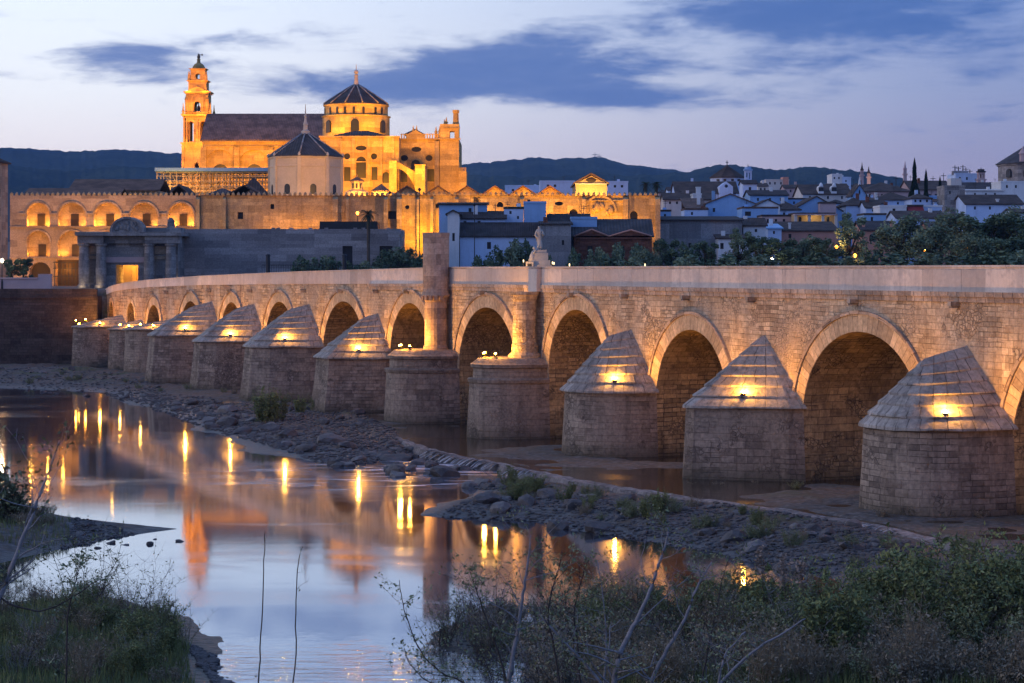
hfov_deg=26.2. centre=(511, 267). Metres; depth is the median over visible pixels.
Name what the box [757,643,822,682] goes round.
shrub
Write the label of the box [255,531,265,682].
sapling
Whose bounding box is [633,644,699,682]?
dry stalks
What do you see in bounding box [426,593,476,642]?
shrub
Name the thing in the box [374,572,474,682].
sapling
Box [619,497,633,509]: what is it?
shrub
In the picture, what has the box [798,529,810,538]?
dry stalks
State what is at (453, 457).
weir
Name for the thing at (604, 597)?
shrub
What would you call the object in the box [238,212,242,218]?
window
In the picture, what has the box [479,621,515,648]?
shrub
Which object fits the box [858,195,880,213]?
house
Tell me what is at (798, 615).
shrub
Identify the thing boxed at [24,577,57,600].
twiggy shrub
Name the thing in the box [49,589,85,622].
shrub
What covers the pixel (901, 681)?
shrub
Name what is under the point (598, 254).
bush
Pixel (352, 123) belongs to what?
cathedral
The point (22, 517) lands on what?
shrub
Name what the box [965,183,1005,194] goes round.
long house
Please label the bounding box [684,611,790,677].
shrub
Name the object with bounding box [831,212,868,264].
riverside tree
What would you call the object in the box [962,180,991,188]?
long house
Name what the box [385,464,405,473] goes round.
rock
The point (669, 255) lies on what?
riverside tree
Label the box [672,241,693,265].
bush
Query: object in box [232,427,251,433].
rock
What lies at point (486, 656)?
twiggy shrub
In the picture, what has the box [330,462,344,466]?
rock
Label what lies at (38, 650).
shrub
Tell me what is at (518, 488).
shrub
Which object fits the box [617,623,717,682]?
dry stalks
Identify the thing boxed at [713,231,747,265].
house
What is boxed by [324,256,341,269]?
bush
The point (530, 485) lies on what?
shrub
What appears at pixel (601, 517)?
shrub
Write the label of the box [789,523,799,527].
rock
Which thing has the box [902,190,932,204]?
house
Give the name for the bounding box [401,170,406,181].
window
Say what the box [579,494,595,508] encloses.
shrub
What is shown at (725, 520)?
rock
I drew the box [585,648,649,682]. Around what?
dry stalks
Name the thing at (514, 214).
house
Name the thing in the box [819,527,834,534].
rock
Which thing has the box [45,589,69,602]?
shrub
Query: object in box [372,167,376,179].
window
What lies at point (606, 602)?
shrub
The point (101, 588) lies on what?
shrub
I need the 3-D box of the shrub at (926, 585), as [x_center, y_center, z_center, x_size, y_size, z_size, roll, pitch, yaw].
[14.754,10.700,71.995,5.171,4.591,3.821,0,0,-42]
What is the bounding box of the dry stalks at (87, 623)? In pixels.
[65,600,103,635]
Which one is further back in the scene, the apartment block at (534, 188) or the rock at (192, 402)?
the apartment block at (534, 188)
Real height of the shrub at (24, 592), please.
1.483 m
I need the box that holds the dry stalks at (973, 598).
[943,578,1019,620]
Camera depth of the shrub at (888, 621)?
70.32 m
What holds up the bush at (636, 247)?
on the ground at (820, 498)
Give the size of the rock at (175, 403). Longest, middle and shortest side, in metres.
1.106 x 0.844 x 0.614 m
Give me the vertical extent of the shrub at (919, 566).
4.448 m
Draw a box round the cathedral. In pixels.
[200,66,466,195]
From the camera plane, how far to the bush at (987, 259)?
309.30 m
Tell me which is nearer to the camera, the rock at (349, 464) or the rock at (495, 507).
the rock at (495, 507)
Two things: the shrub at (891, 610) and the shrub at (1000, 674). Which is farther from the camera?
the shrub at (891, 610)
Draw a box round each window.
[214,164,226,167]
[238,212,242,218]
[248,164,260,167]
[343,246,351,267]
[344,167,349,180]
[356,146,365,149]
[356,157,365,177]
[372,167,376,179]
[380,246,391,257]
[383,172,388,182]
[388,211,395,218]
[401,155,407,160]
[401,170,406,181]
[411,147,420,151]
[411,160,419,168]
[426,155,431,160]
[427,169,433,181]
[630,211,636,218]
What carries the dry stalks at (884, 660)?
on the ground at (820, 498)
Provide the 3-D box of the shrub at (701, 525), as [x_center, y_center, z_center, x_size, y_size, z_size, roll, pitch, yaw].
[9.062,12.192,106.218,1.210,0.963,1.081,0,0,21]
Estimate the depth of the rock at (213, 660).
72.31 m
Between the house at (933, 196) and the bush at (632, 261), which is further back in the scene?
the house at (933, 196)
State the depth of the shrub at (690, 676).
64.59 m
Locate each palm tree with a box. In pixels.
[359,210,376,264]
[639,182,651,192]
[651,182,663,195]
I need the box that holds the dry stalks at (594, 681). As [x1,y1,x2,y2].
[572,653,628,682]
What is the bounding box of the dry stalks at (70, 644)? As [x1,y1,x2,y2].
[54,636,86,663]
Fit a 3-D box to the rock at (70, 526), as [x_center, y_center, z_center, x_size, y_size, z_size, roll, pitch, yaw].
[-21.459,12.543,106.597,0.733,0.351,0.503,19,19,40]
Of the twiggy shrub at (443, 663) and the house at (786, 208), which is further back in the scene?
the house at (786, 208)
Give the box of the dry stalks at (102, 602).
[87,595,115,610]
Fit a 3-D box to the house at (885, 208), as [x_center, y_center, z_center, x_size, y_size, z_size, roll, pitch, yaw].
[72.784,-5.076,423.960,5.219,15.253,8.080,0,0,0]
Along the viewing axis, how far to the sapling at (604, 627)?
43.99 m
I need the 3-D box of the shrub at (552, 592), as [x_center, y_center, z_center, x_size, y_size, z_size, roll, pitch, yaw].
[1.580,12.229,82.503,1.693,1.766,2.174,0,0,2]
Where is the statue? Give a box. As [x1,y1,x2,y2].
[526,226,551,266]
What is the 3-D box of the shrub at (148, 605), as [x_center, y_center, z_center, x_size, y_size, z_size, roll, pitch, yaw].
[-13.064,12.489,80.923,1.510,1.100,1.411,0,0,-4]
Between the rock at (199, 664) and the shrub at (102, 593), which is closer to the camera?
the rock at (199, 664)
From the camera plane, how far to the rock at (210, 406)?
199.53 m
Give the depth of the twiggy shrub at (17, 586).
85.54 m
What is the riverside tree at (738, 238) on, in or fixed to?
on the ground at (820, 498)
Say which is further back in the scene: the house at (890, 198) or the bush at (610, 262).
the house at (890, 198)
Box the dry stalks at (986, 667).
[956,639,1021,682]
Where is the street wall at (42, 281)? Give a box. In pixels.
[0,274,51,288]
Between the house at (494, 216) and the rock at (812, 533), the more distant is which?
the house at (494, 216)
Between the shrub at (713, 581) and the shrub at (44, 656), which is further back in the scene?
the shrub at (713, 581)
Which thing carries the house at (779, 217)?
on the ground at (820, 498)
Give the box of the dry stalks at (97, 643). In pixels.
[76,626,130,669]
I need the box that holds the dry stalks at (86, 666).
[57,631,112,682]
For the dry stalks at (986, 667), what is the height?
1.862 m
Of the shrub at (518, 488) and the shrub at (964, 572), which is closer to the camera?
the shrub at (964, 572)
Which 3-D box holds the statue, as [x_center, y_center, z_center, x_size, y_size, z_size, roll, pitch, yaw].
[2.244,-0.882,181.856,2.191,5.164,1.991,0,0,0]
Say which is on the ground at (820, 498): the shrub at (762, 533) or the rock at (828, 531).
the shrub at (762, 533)
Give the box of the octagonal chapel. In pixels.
[267,104,343,195]
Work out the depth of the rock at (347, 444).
155.23 m
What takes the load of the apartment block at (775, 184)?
on the ground at (820, 498)
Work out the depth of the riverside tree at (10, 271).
302.91 m
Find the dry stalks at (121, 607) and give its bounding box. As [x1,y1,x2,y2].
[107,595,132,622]
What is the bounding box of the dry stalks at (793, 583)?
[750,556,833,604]
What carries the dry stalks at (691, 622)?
on the ground at (820, 498)
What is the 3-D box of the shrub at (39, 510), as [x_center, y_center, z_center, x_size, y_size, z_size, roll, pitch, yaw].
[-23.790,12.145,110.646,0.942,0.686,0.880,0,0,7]
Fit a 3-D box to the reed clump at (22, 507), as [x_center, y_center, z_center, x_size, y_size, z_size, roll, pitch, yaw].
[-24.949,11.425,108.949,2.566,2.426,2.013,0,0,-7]
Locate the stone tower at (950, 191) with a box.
[937,178,964,218]
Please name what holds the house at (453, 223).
on the ground at (820, 498)
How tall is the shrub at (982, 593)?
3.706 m
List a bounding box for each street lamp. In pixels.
[0,259,3,288]
[418,188,420,253]
[473,203,475,259]
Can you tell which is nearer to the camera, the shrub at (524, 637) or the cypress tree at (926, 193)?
the shrub at (524, 637)
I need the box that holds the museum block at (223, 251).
[184,221,404,276]
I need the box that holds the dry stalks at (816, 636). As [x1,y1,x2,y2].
[765,623,829,660]
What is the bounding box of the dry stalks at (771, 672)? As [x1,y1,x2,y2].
[708,598,803,682]
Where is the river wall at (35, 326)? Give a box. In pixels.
[0,289,101,363]
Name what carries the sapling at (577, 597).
on the ground at (820, 498)
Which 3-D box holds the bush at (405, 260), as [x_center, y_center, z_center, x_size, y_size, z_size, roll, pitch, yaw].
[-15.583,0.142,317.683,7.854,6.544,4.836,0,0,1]
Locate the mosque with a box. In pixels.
[10,173,659,285]
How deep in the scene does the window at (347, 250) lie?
318.74 m
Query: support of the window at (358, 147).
in the cathedral
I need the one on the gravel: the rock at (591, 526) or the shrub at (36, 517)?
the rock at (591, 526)
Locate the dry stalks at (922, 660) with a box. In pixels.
[863,627,961,682]
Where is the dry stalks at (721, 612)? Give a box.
[663,583,756,642]
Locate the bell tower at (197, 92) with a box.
[180,54,214,195]
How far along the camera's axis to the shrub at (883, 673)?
64.28 m
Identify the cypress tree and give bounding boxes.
[908,157,919,196]
[923,171,928,196]
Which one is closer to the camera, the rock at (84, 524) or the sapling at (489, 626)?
the sapling at (489, 626)
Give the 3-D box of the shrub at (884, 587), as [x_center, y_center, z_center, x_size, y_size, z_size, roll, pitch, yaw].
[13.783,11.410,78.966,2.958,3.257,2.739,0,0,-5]
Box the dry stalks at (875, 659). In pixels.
[838,632,924,681]
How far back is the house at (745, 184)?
506.63 m
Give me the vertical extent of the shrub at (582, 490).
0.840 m
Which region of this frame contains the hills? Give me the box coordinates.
[0,147,902,241]
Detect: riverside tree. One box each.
[3,259,18,276]
[12,258,33,276]
[635,246,662,265]
[653,238,679,265]
[690,240,718,265]
[724,227,751,265]
[742,235,776,258]
[763,237,799,265]
[786,235,816,264]
[809,236,846,265]
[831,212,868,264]
[869,210,934,261]
[903,221,960,262]
[931,207,989,255]
[947,231,998,264]
[957,213,1015,262]
[978,236,1023,264]
[984,204,1023,254]
[999,216,1023,252]
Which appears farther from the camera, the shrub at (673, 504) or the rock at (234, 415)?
the rock at (234, 415)
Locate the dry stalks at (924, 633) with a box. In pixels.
[864,610,973,671]
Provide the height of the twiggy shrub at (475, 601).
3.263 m
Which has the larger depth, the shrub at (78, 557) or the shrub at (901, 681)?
the shrub at (78, 557)
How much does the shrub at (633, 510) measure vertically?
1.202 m
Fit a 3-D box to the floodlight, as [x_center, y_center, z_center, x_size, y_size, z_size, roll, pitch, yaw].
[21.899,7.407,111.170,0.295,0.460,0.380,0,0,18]
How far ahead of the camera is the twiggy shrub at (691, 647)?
67.92 m
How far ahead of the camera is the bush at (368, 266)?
313.70 m
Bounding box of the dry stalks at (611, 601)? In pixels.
[579,584,632,623]
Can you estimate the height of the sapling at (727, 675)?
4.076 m
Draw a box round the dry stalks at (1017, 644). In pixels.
[993,607,1023,680]
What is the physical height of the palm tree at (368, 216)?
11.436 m
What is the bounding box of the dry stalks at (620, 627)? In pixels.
[598,607,647,646]
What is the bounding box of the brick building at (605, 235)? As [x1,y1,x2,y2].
[571,219,653,265]
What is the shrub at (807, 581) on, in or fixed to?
on the ground at (820, 498)
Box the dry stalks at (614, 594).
[565,569,643,621]
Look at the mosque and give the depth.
350.40 m
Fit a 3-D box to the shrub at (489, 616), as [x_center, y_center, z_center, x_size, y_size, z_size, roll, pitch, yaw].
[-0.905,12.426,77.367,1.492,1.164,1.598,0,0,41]
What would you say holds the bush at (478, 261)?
on the ground at (820, 498)
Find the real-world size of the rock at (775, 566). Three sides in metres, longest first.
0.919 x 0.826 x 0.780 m
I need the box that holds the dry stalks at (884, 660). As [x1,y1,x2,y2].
[852,638,932,682]
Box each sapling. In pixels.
[0,409,80,601]
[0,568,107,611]
[25,533,110,682]
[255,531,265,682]
[292,546,309,682]
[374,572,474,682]
[385,638,460,682]
[432,538,523,682]
[475,504,580,682]
[496,533,633,682]
[507,545,631,682]
[528,602,601,682]
[557,504,701,682]
[560,530,652,682]
[602,546,738,682]
[674,533,767,682]
[697,615,805,682]
[698,623,749,682]
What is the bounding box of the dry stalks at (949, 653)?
[898,624,988,682]
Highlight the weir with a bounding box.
[395,437,1022,554]
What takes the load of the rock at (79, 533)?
on the gravel
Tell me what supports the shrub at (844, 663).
on the ground at (820, 498)
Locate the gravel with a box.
[0,365,967,682]
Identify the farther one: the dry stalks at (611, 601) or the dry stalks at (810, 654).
the dry stalks at (611, 601)
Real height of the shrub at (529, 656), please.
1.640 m
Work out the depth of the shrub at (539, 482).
124.73 m
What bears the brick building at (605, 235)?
on the ground at (820, 498)
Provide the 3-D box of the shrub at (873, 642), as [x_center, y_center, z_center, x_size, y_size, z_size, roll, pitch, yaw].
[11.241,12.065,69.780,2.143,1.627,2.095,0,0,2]
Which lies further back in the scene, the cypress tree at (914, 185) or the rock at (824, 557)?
the cypress tree at (914, 185)
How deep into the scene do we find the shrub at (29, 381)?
242.34 m
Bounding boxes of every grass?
[0,510,1023,682]
[752,545,767,602]
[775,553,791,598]
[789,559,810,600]
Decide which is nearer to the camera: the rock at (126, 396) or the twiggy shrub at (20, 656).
the twiggy shrub at (20, 656)
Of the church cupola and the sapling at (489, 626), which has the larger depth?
the church cupola
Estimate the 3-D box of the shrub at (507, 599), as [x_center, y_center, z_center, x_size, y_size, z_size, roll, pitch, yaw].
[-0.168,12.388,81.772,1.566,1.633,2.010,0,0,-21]
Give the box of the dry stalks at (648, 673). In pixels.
[610,632,700,682]
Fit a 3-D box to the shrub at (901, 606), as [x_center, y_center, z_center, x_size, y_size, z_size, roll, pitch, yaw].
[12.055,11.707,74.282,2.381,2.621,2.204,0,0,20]
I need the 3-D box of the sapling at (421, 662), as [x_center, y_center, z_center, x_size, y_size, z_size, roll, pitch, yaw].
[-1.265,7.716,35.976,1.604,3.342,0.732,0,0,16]
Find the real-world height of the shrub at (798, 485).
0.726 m
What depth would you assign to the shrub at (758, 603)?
74.14 m
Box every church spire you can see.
[859,165,864,184]
[866,166,870,183]
[902,164,907,180]
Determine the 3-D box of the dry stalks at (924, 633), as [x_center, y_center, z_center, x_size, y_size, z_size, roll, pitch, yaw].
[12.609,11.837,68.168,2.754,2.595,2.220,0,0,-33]
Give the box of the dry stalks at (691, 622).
[680,592,754,636]
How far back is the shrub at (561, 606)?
77.52 m
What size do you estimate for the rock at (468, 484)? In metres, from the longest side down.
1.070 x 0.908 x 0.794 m
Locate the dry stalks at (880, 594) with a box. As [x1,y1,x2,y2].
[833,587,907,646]
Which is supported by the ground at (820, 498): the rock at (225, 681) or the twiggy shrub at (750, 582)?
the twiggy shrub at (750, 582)
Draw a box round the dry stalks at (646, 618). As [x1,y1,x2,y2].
[607,594,675,644]
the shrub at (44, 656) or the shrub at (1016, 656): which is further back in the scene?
the shrub at (44, 656)
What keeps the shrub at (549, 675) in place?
on the ground at (820, 498)
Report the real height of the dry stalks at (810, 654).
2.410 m
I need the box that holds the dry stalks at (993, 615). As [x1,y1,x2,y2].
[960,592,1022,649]
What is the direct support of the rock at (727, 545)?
on the gravel
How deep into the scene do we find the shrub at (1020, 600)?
71.85 m
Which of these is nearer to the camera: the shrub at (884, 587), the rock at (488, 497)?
the shrub at (884, 587)
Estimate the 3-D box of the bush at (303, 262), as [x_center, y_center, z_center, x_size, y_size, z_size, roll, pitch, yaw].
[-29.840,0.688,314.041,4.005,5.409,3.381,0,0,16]
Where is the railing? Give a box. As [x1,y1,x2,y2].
[264,266,409,272]
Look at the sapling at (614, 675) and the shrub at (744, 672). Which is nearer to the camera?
the sapling at (614, 675)
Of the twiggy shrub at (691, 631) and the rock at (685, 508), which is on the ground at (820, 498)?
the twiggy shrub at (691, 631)
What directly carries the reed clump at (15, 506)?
on the ground at (820, 498)
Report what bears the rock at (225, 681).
on the gravel
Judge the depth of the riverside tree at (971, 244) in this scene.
313.42 m
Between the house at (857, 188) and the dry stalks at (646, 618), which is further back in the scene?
the house at (857, 188)
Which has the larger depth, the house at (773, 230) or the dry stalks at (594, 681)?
the house at (773, 230)
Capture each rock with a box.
[63,522,73,528]
[75,531,84,535]
[80,523,88,526]
[119,394,129,398]
[170,406,180,410]
[171,402,181,405]
[186,400,198,404]
[195,662,206,666]
[196,411,205,416]
[200,416,216,422]
[204,422,219,428]
[204,658,219,663]
[206,404,217,408]
[216,417,238,425]
[217,405,239,412]
[220,679,232,682]
[229,413,239,418]
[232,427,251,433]
[245,417,259,421]
[260,423,280,430]
[271,442,284,447]
[277,429,297,437]
[281,441,292,445]
[295,444,314,451]
[305,442,317,447]
[315,417,329,424]
[317,433,345,443]
[326,458,348,464]
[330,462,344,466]
[335,416,344,419]
[337,440,356,448]
[340,461,355,466]
[350,408,365,414]
[351,455,366,461]
[376,450,391,456]
[380,453,411,460]
[385,440,397,444]
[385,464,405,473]
[390,470,406,476]
[405,446,413,450]
[405,465,415,470]
[410,458,425,464]
[425,461,438,467]
[430,465,459,476]
[451,464,460,469]
[460,465,470,469]
[461,481,477,487]
[472,491,501,503]
[474,478,490,483]
[478,518,490,520]
[482,482,495,487]
[489,501,511,512]
[501,495,511,500]
[518,474,531,479]
[518,494,535,505]
[537,488,548,497]
[542,488,562,498]
[547,519,568,529]
[567,499,584,509]
[579,494,596,497]
[585,520,614,532]
[614,514,624,520]
[617,494,636,500]
[680,507,690,510]
[697,528,717,535]
[711,518,730,526]
[720,529,746,542]
[722,544,732,547]
[743,539,766,553]
[773,561,790,570]
[786,563,809,571]
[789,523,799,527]
[804,524,821,531]
[804,531,816,535]
[813,552,831,560]
[818,534,833,541]
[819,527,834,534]
[839,541,865,549]
[845,519,861,527]
[867,537,880,543]
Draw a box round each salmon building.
[852,221,894,264]
[916,213,949,263]
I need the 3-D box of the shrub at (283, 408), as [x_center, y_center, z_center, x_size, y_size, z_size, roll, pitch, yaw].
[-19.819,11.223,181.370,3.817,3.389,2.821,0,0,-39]
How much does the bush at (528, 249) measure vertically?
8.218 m
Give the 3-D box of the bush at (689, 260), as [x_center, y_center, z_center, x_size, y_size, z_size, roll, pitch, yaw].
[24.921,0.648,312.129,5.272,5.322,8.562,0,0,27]
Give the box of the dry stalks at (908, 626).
[860,583,949,669]
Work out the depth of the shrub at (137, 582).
80.34 m
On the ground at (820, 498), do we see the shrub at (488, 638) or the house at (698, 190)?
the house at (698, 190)
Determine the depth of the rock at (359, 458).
147.24 m
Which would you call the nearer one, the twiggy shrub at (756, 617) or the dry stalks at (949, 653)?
the dry stalks at (949, 653)
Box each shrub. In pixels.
[0,585,28,619]
[0,609,46,666]
[0,640,37,670]
[1,511,25,522]
[1,573,30,600]
[5,638,47,662]
[7,576,61,607]
[10,509,37,525]
[15,582,53,603]
[17,623,55,648]
[20,500,41,516]
[24,503,131,599]
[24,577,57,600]
[25,377,33,383]
[28,505,45,514]
[31,556,125,606]
[31,649,65,672]
[32,574,70,595]
[32,649,68,672]
[33,513,50,525]
[40,503,56,513]
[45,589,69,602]
[49,573,104,615]
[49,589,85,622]
[54,601,88,629]
[60,574,120,629]
[70,534,173,616]
[73,373,82,379]
[81,580,112,598]
[82,576,142,619]
[83,593,132,629]
[86,598,119,629]
[89,586,136,614]
[102,646,134,679]
[107,626,161,653]
[112,599,158,646]
[112,601,168,631]
[113,615,163,639]
[113,635,160,664]
[118,557,185,613]
[122,592,189,637]
[122,628,162,663]
[123,633,170,675]
[139,593,176,614]
[145,657,184,682]
[148,613,185,653]
[157,588,193,620]
[171,604,220,638]
[245,385,295,421]
[248,383,282,422]
[293,395,308,412]
[307,395,314,408]
[380,645,467,682]
[401,582,470,645]
[416,596,479,645]
[416,645,440,653]
[418,576,476,627]
[423,645,458,672]
[424,626,452,647]
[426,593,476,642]
[426,594,471,626]
[432,607,461,643]
[443,622,530,674]
[444,577,494,626]
[446,558,518,623]
[448,589,540,656]
[450,542,534,622]
[458,601,552,679]
[460,605,505,635]
[465,599,524,642]
[465,608,510,633]
[465,632,492,649]
[468,601,493,616]
[476,631,502,646]
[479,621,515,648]
[482,594,519,615]
[489,581,520,612]
[490,583,529,614]
[493,614,573,678]
[495,621,520,637]
[497,462,519,484]
[500,485,514,497]
[503,609,587,657]
[506,476,528,498]
[506,610,527,623]
[506,632,566,682]
[511,634,545,655]
[514,473,527,486]
[515,625,576,671]
[517,477,535,492]
[517,601,535,622]
[520,607,591,650]
[523,648,590,682]
[524,592,555,615]
[524,635,586,681]
[526,474,536,489]
[528,472,547,491]
[530,549,638,624]
[531,580,576,601]
[540,600,646,659]
[546,593,595,625]
[551,599,581,618]
[552,578,589,615]
[556,482,573,500]
[569,480,577,490]
[569,584,625,619]
[572,586,681,663]
[574,574,636,634]
[575,504,594,513]
[577,567,619,602]
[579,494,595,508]
[580,484,590,493]
[580,580,632,624]
[580,635,657,667]
[583,483,609,497]
[585,571,635,600]
[585,637,643,681]
[587,492,600,500]
[590,605,647,640]
[591,571,679,628]
[595,512,608,519]
[597,548,689,621]
[601,564,673,621]
[607,611,666,645]
[613,497,645,517]
[615,496,626,507]
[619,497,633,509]
[621,570,707,637]
[630,575,666,613]
[631,575,701,632]
[633,565,740,648]
[637,495,654,510]
[638,497,659,517]
[643,597,755,667]
[643,663,697,682]
[647,486,670,513]
[647,574,768,655]
[650,564,724,641]
[651,582,726,630]
[654,621,726,680]
[657,513,667,524]
[660,492,689,513]
[661,626,738,681]
[663,589,733,659]
[667,641,733,677]
[671,578,720,604]
[675,572,742,609]
[683,495,702,507]
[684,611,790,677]
[685,582,780,656]
[688,511,709,528]
[700,509,722,526]
[701,556,799,607]
[707,664,750,682]
[708,555,756,600]
[714,592,744,620]
[715,594,803,631]
[718,586,775,614]
[719,594,783,628]
[720,550,795,618]
[721,521,731,526]
[722,599,772,640]
[723,566,792,591]
[725,650,774,682]
[726,565,840,635]
[727,575,788,611]
[730,551,815,603]
[732,581,826,642]
[734,586,798,651]
[737,560,836,608]
[738,502,747,514]
[740,610,835,663]
[741,519,766,538]
[743,619,808,659]
[746,503,765,525]
[747,519,779,536]
[747,568,779,594]
[754,599,798,647]
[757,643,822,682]
[762,513,783,527]
[765,573,822,604]
[765,581,876,647]
[768,576,858,643]
[773,584,822,615]
[774,574,875,638]
[777,525,807,547]
[779,567,830,598]
[781,649,830,680]
[787,480,804,487]
[787,565,882,660]
[793,549,881,637]
[811,637,864,679]
[835,529,865,548]
[838,579,903,637]
[839,639,919,682]
[842,566,934,625]
[845,623,895,666]
[846,555,867,568]
[852,539,944,627]
[855,652,930,682]
[856,602,950,651]
[861,544,912,624]
[862,588,957,642]
[865,634,974,682]
[869,520,990,628]
[872,638,949,671]
[873,506,889,516]
[875,529,902,546]
[876,664,936,682]
[879,524,1022,658]
[879,628,961,661]
[891,520,1023,640]
[898,503,914,515]
[910,550,936,573]
[929,583,1023,657]
[939,625,1005,668]
[945,544,996,599]
[948,532,960,553]
[954,602,1007,640]
[956,625,1023,682]
[957,650,1023,682]
[958,529,983,559]
[965,565,1023,634]
[970,539,1023,615]
[971,536,1023,599]
[972,531,1023,574]
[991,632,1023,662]
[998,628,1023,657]
[1001,560,1023,626]
[1003,561,1023,615]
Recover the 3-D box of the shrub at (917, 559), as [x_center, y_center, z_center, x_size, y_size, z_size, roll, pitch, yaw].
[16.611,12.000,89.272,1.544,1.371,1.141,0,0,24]
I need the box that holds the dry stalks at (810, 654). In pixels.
[764,622,859,682]
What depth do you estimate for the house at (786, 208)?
432.32 m
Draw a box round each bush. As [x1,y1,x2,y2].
[291,255,310,271]
[307,255,338,270]
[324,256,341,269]
[341,260,360,269]
[356,260,377,269]
[372,249,400,268]
[378,246,419,267]
[411,252,422,267]
[471,255,486,266]
[485,244,509,266]
[504,238,525,266]
[518,238,532,266]
[565,247,580,265]
[581,246,608,265]
[588,254,627,265]
[611,242,624,263]
[626,256,654,265]
[628,242,641,259]
[671,254,705,265]
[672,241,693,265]
[705,253,739,265]
[739,254,781,265]
[786,252,843,265]
[831,255,866,265]
[858,245,881,264]
[864,252,907,264]
[905,253,966,264]
[957,249,1013,264]
[996,250,1023,264]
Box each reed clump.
[0,456,15,509]
[0,459,21,486]
[0,465,32,519]
[0,478,34,518]
[7,492,31,513]
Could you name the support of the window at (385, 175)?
in the cathedral
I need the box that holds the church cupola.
[975,169,986,181]
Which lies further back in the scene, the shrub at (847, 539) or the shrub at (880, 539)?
the shrub at (880, 539)
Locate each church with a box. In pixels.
[670,162,743,197]
[995,147,1023,180]
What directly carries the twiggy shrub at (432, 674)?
on the ground at (820, 498)
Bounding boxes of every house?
[0,158,10,276]
[123,265,137,282]
[437,202,488,232]
[445,210,461,266]
[459,205,506,221]
[459,222,540,266]
[503,203,523,221]
[523,200,546,221]
[538,217,572,265]
[547,212,590,220]
[570,205,597,256]
[658,190,665,209]
[660,190,711,215]
[660,200,670,215]
[665,185,671,192]
[680,193,708,209]
[681,206,707,215]
[690,187,701,197]
[703,189,756,215]
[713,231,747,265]
[737,201,777,217]
[738,177,757,197]
[742,216,767,256]
[743,187,789,203]
[752,199,781,214]
[757,180,768,189]
[757,215,790,223]
[766,219,782,263]
[773,221,838,263]
[780,182,796,197]
[780,197,801,214]
[788,198,804,204]
[788,213,837,231]
[792,183,849,201]
[794,196,843,259]
[830,200,842,205]
[836,190,860,259]
[846,176,867,199]
[857,213,886,220]
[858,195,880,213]
[863,181,909,197]
[870,192,906,204]
[873,202,906,215]
[875,194,884,204]
[886,208,944,264]
[900,175,946,194]
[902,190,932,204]
[906,205,923,210]
[923,204,941,210]
[929,191,936,204]
[954,195,1023,260]
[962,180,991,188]
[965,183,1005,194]
[991,177,1023,205]
[1002,206,1023,247]
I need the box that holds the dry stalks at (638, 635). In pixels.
[596,617,673,671]
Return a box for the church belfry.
[743,167,752,179]
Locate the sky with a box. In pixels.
[0,0,1023,181]
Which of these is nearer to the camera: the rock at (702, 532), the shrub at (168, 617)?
the shrub at (168, 617)
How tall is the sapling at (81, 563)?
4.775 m
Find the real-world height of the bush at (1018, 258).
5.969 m
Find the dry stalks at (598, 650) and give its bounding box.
[579,635,618,673]
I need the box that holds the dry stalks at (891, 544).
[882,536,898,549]
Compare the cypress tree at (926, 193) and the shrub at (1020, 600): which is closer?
the shrub at (1020, 600)
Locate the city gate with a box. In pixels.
[75,217,189,287]
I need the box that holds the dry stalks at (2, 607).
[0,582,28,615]
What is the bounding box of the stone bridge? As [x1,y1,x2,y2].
[71,233,1023,517]
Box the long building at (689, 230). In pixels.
[660,216,743,264]
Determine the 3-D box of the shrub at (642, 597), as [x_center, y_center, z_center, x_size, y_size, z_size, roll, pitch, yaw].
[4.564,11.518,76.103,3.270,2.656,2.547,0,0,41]
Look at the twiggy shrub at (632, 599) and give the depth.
76.75 m
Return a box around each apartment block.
[505,181,538,193]
[539,180,574,195]
[607,175,627,195]
[760,177,788,189]
[827,173,841,182]
[842,175,850,189]
[947,165,976,181]
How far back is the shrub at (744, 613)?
71.99 m
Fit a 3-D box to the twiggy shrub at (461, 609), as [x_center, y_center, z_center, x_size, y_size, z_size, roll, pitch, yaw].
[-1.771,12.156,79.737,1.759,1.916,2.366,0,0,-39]
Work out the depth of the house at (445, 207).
336.50 m
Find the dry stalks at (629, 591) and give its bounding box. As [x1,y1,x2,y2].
[605,570,670,617]
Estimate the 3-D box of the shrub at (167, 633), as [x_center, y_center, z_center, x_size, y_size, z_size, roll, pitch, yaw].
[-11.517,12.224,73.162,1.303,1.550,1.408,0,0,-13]
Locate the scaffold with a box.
[155,168,267,195]
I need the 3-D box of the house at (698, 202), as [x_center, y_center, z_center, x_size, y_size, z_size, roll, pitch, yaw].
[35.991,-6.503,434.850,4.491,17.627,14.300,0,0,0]
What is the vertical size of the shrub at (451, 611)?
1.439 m
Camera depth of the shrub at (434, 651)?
74.34 m
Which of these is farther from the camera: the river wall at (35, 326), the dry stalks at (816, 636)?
the river wall at (35, 326)
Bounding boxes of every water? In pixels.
[0,387,840,682]
[365,412,1023,549]
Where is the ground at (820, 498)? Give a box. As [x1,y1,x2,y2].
[0,242,1023,682]

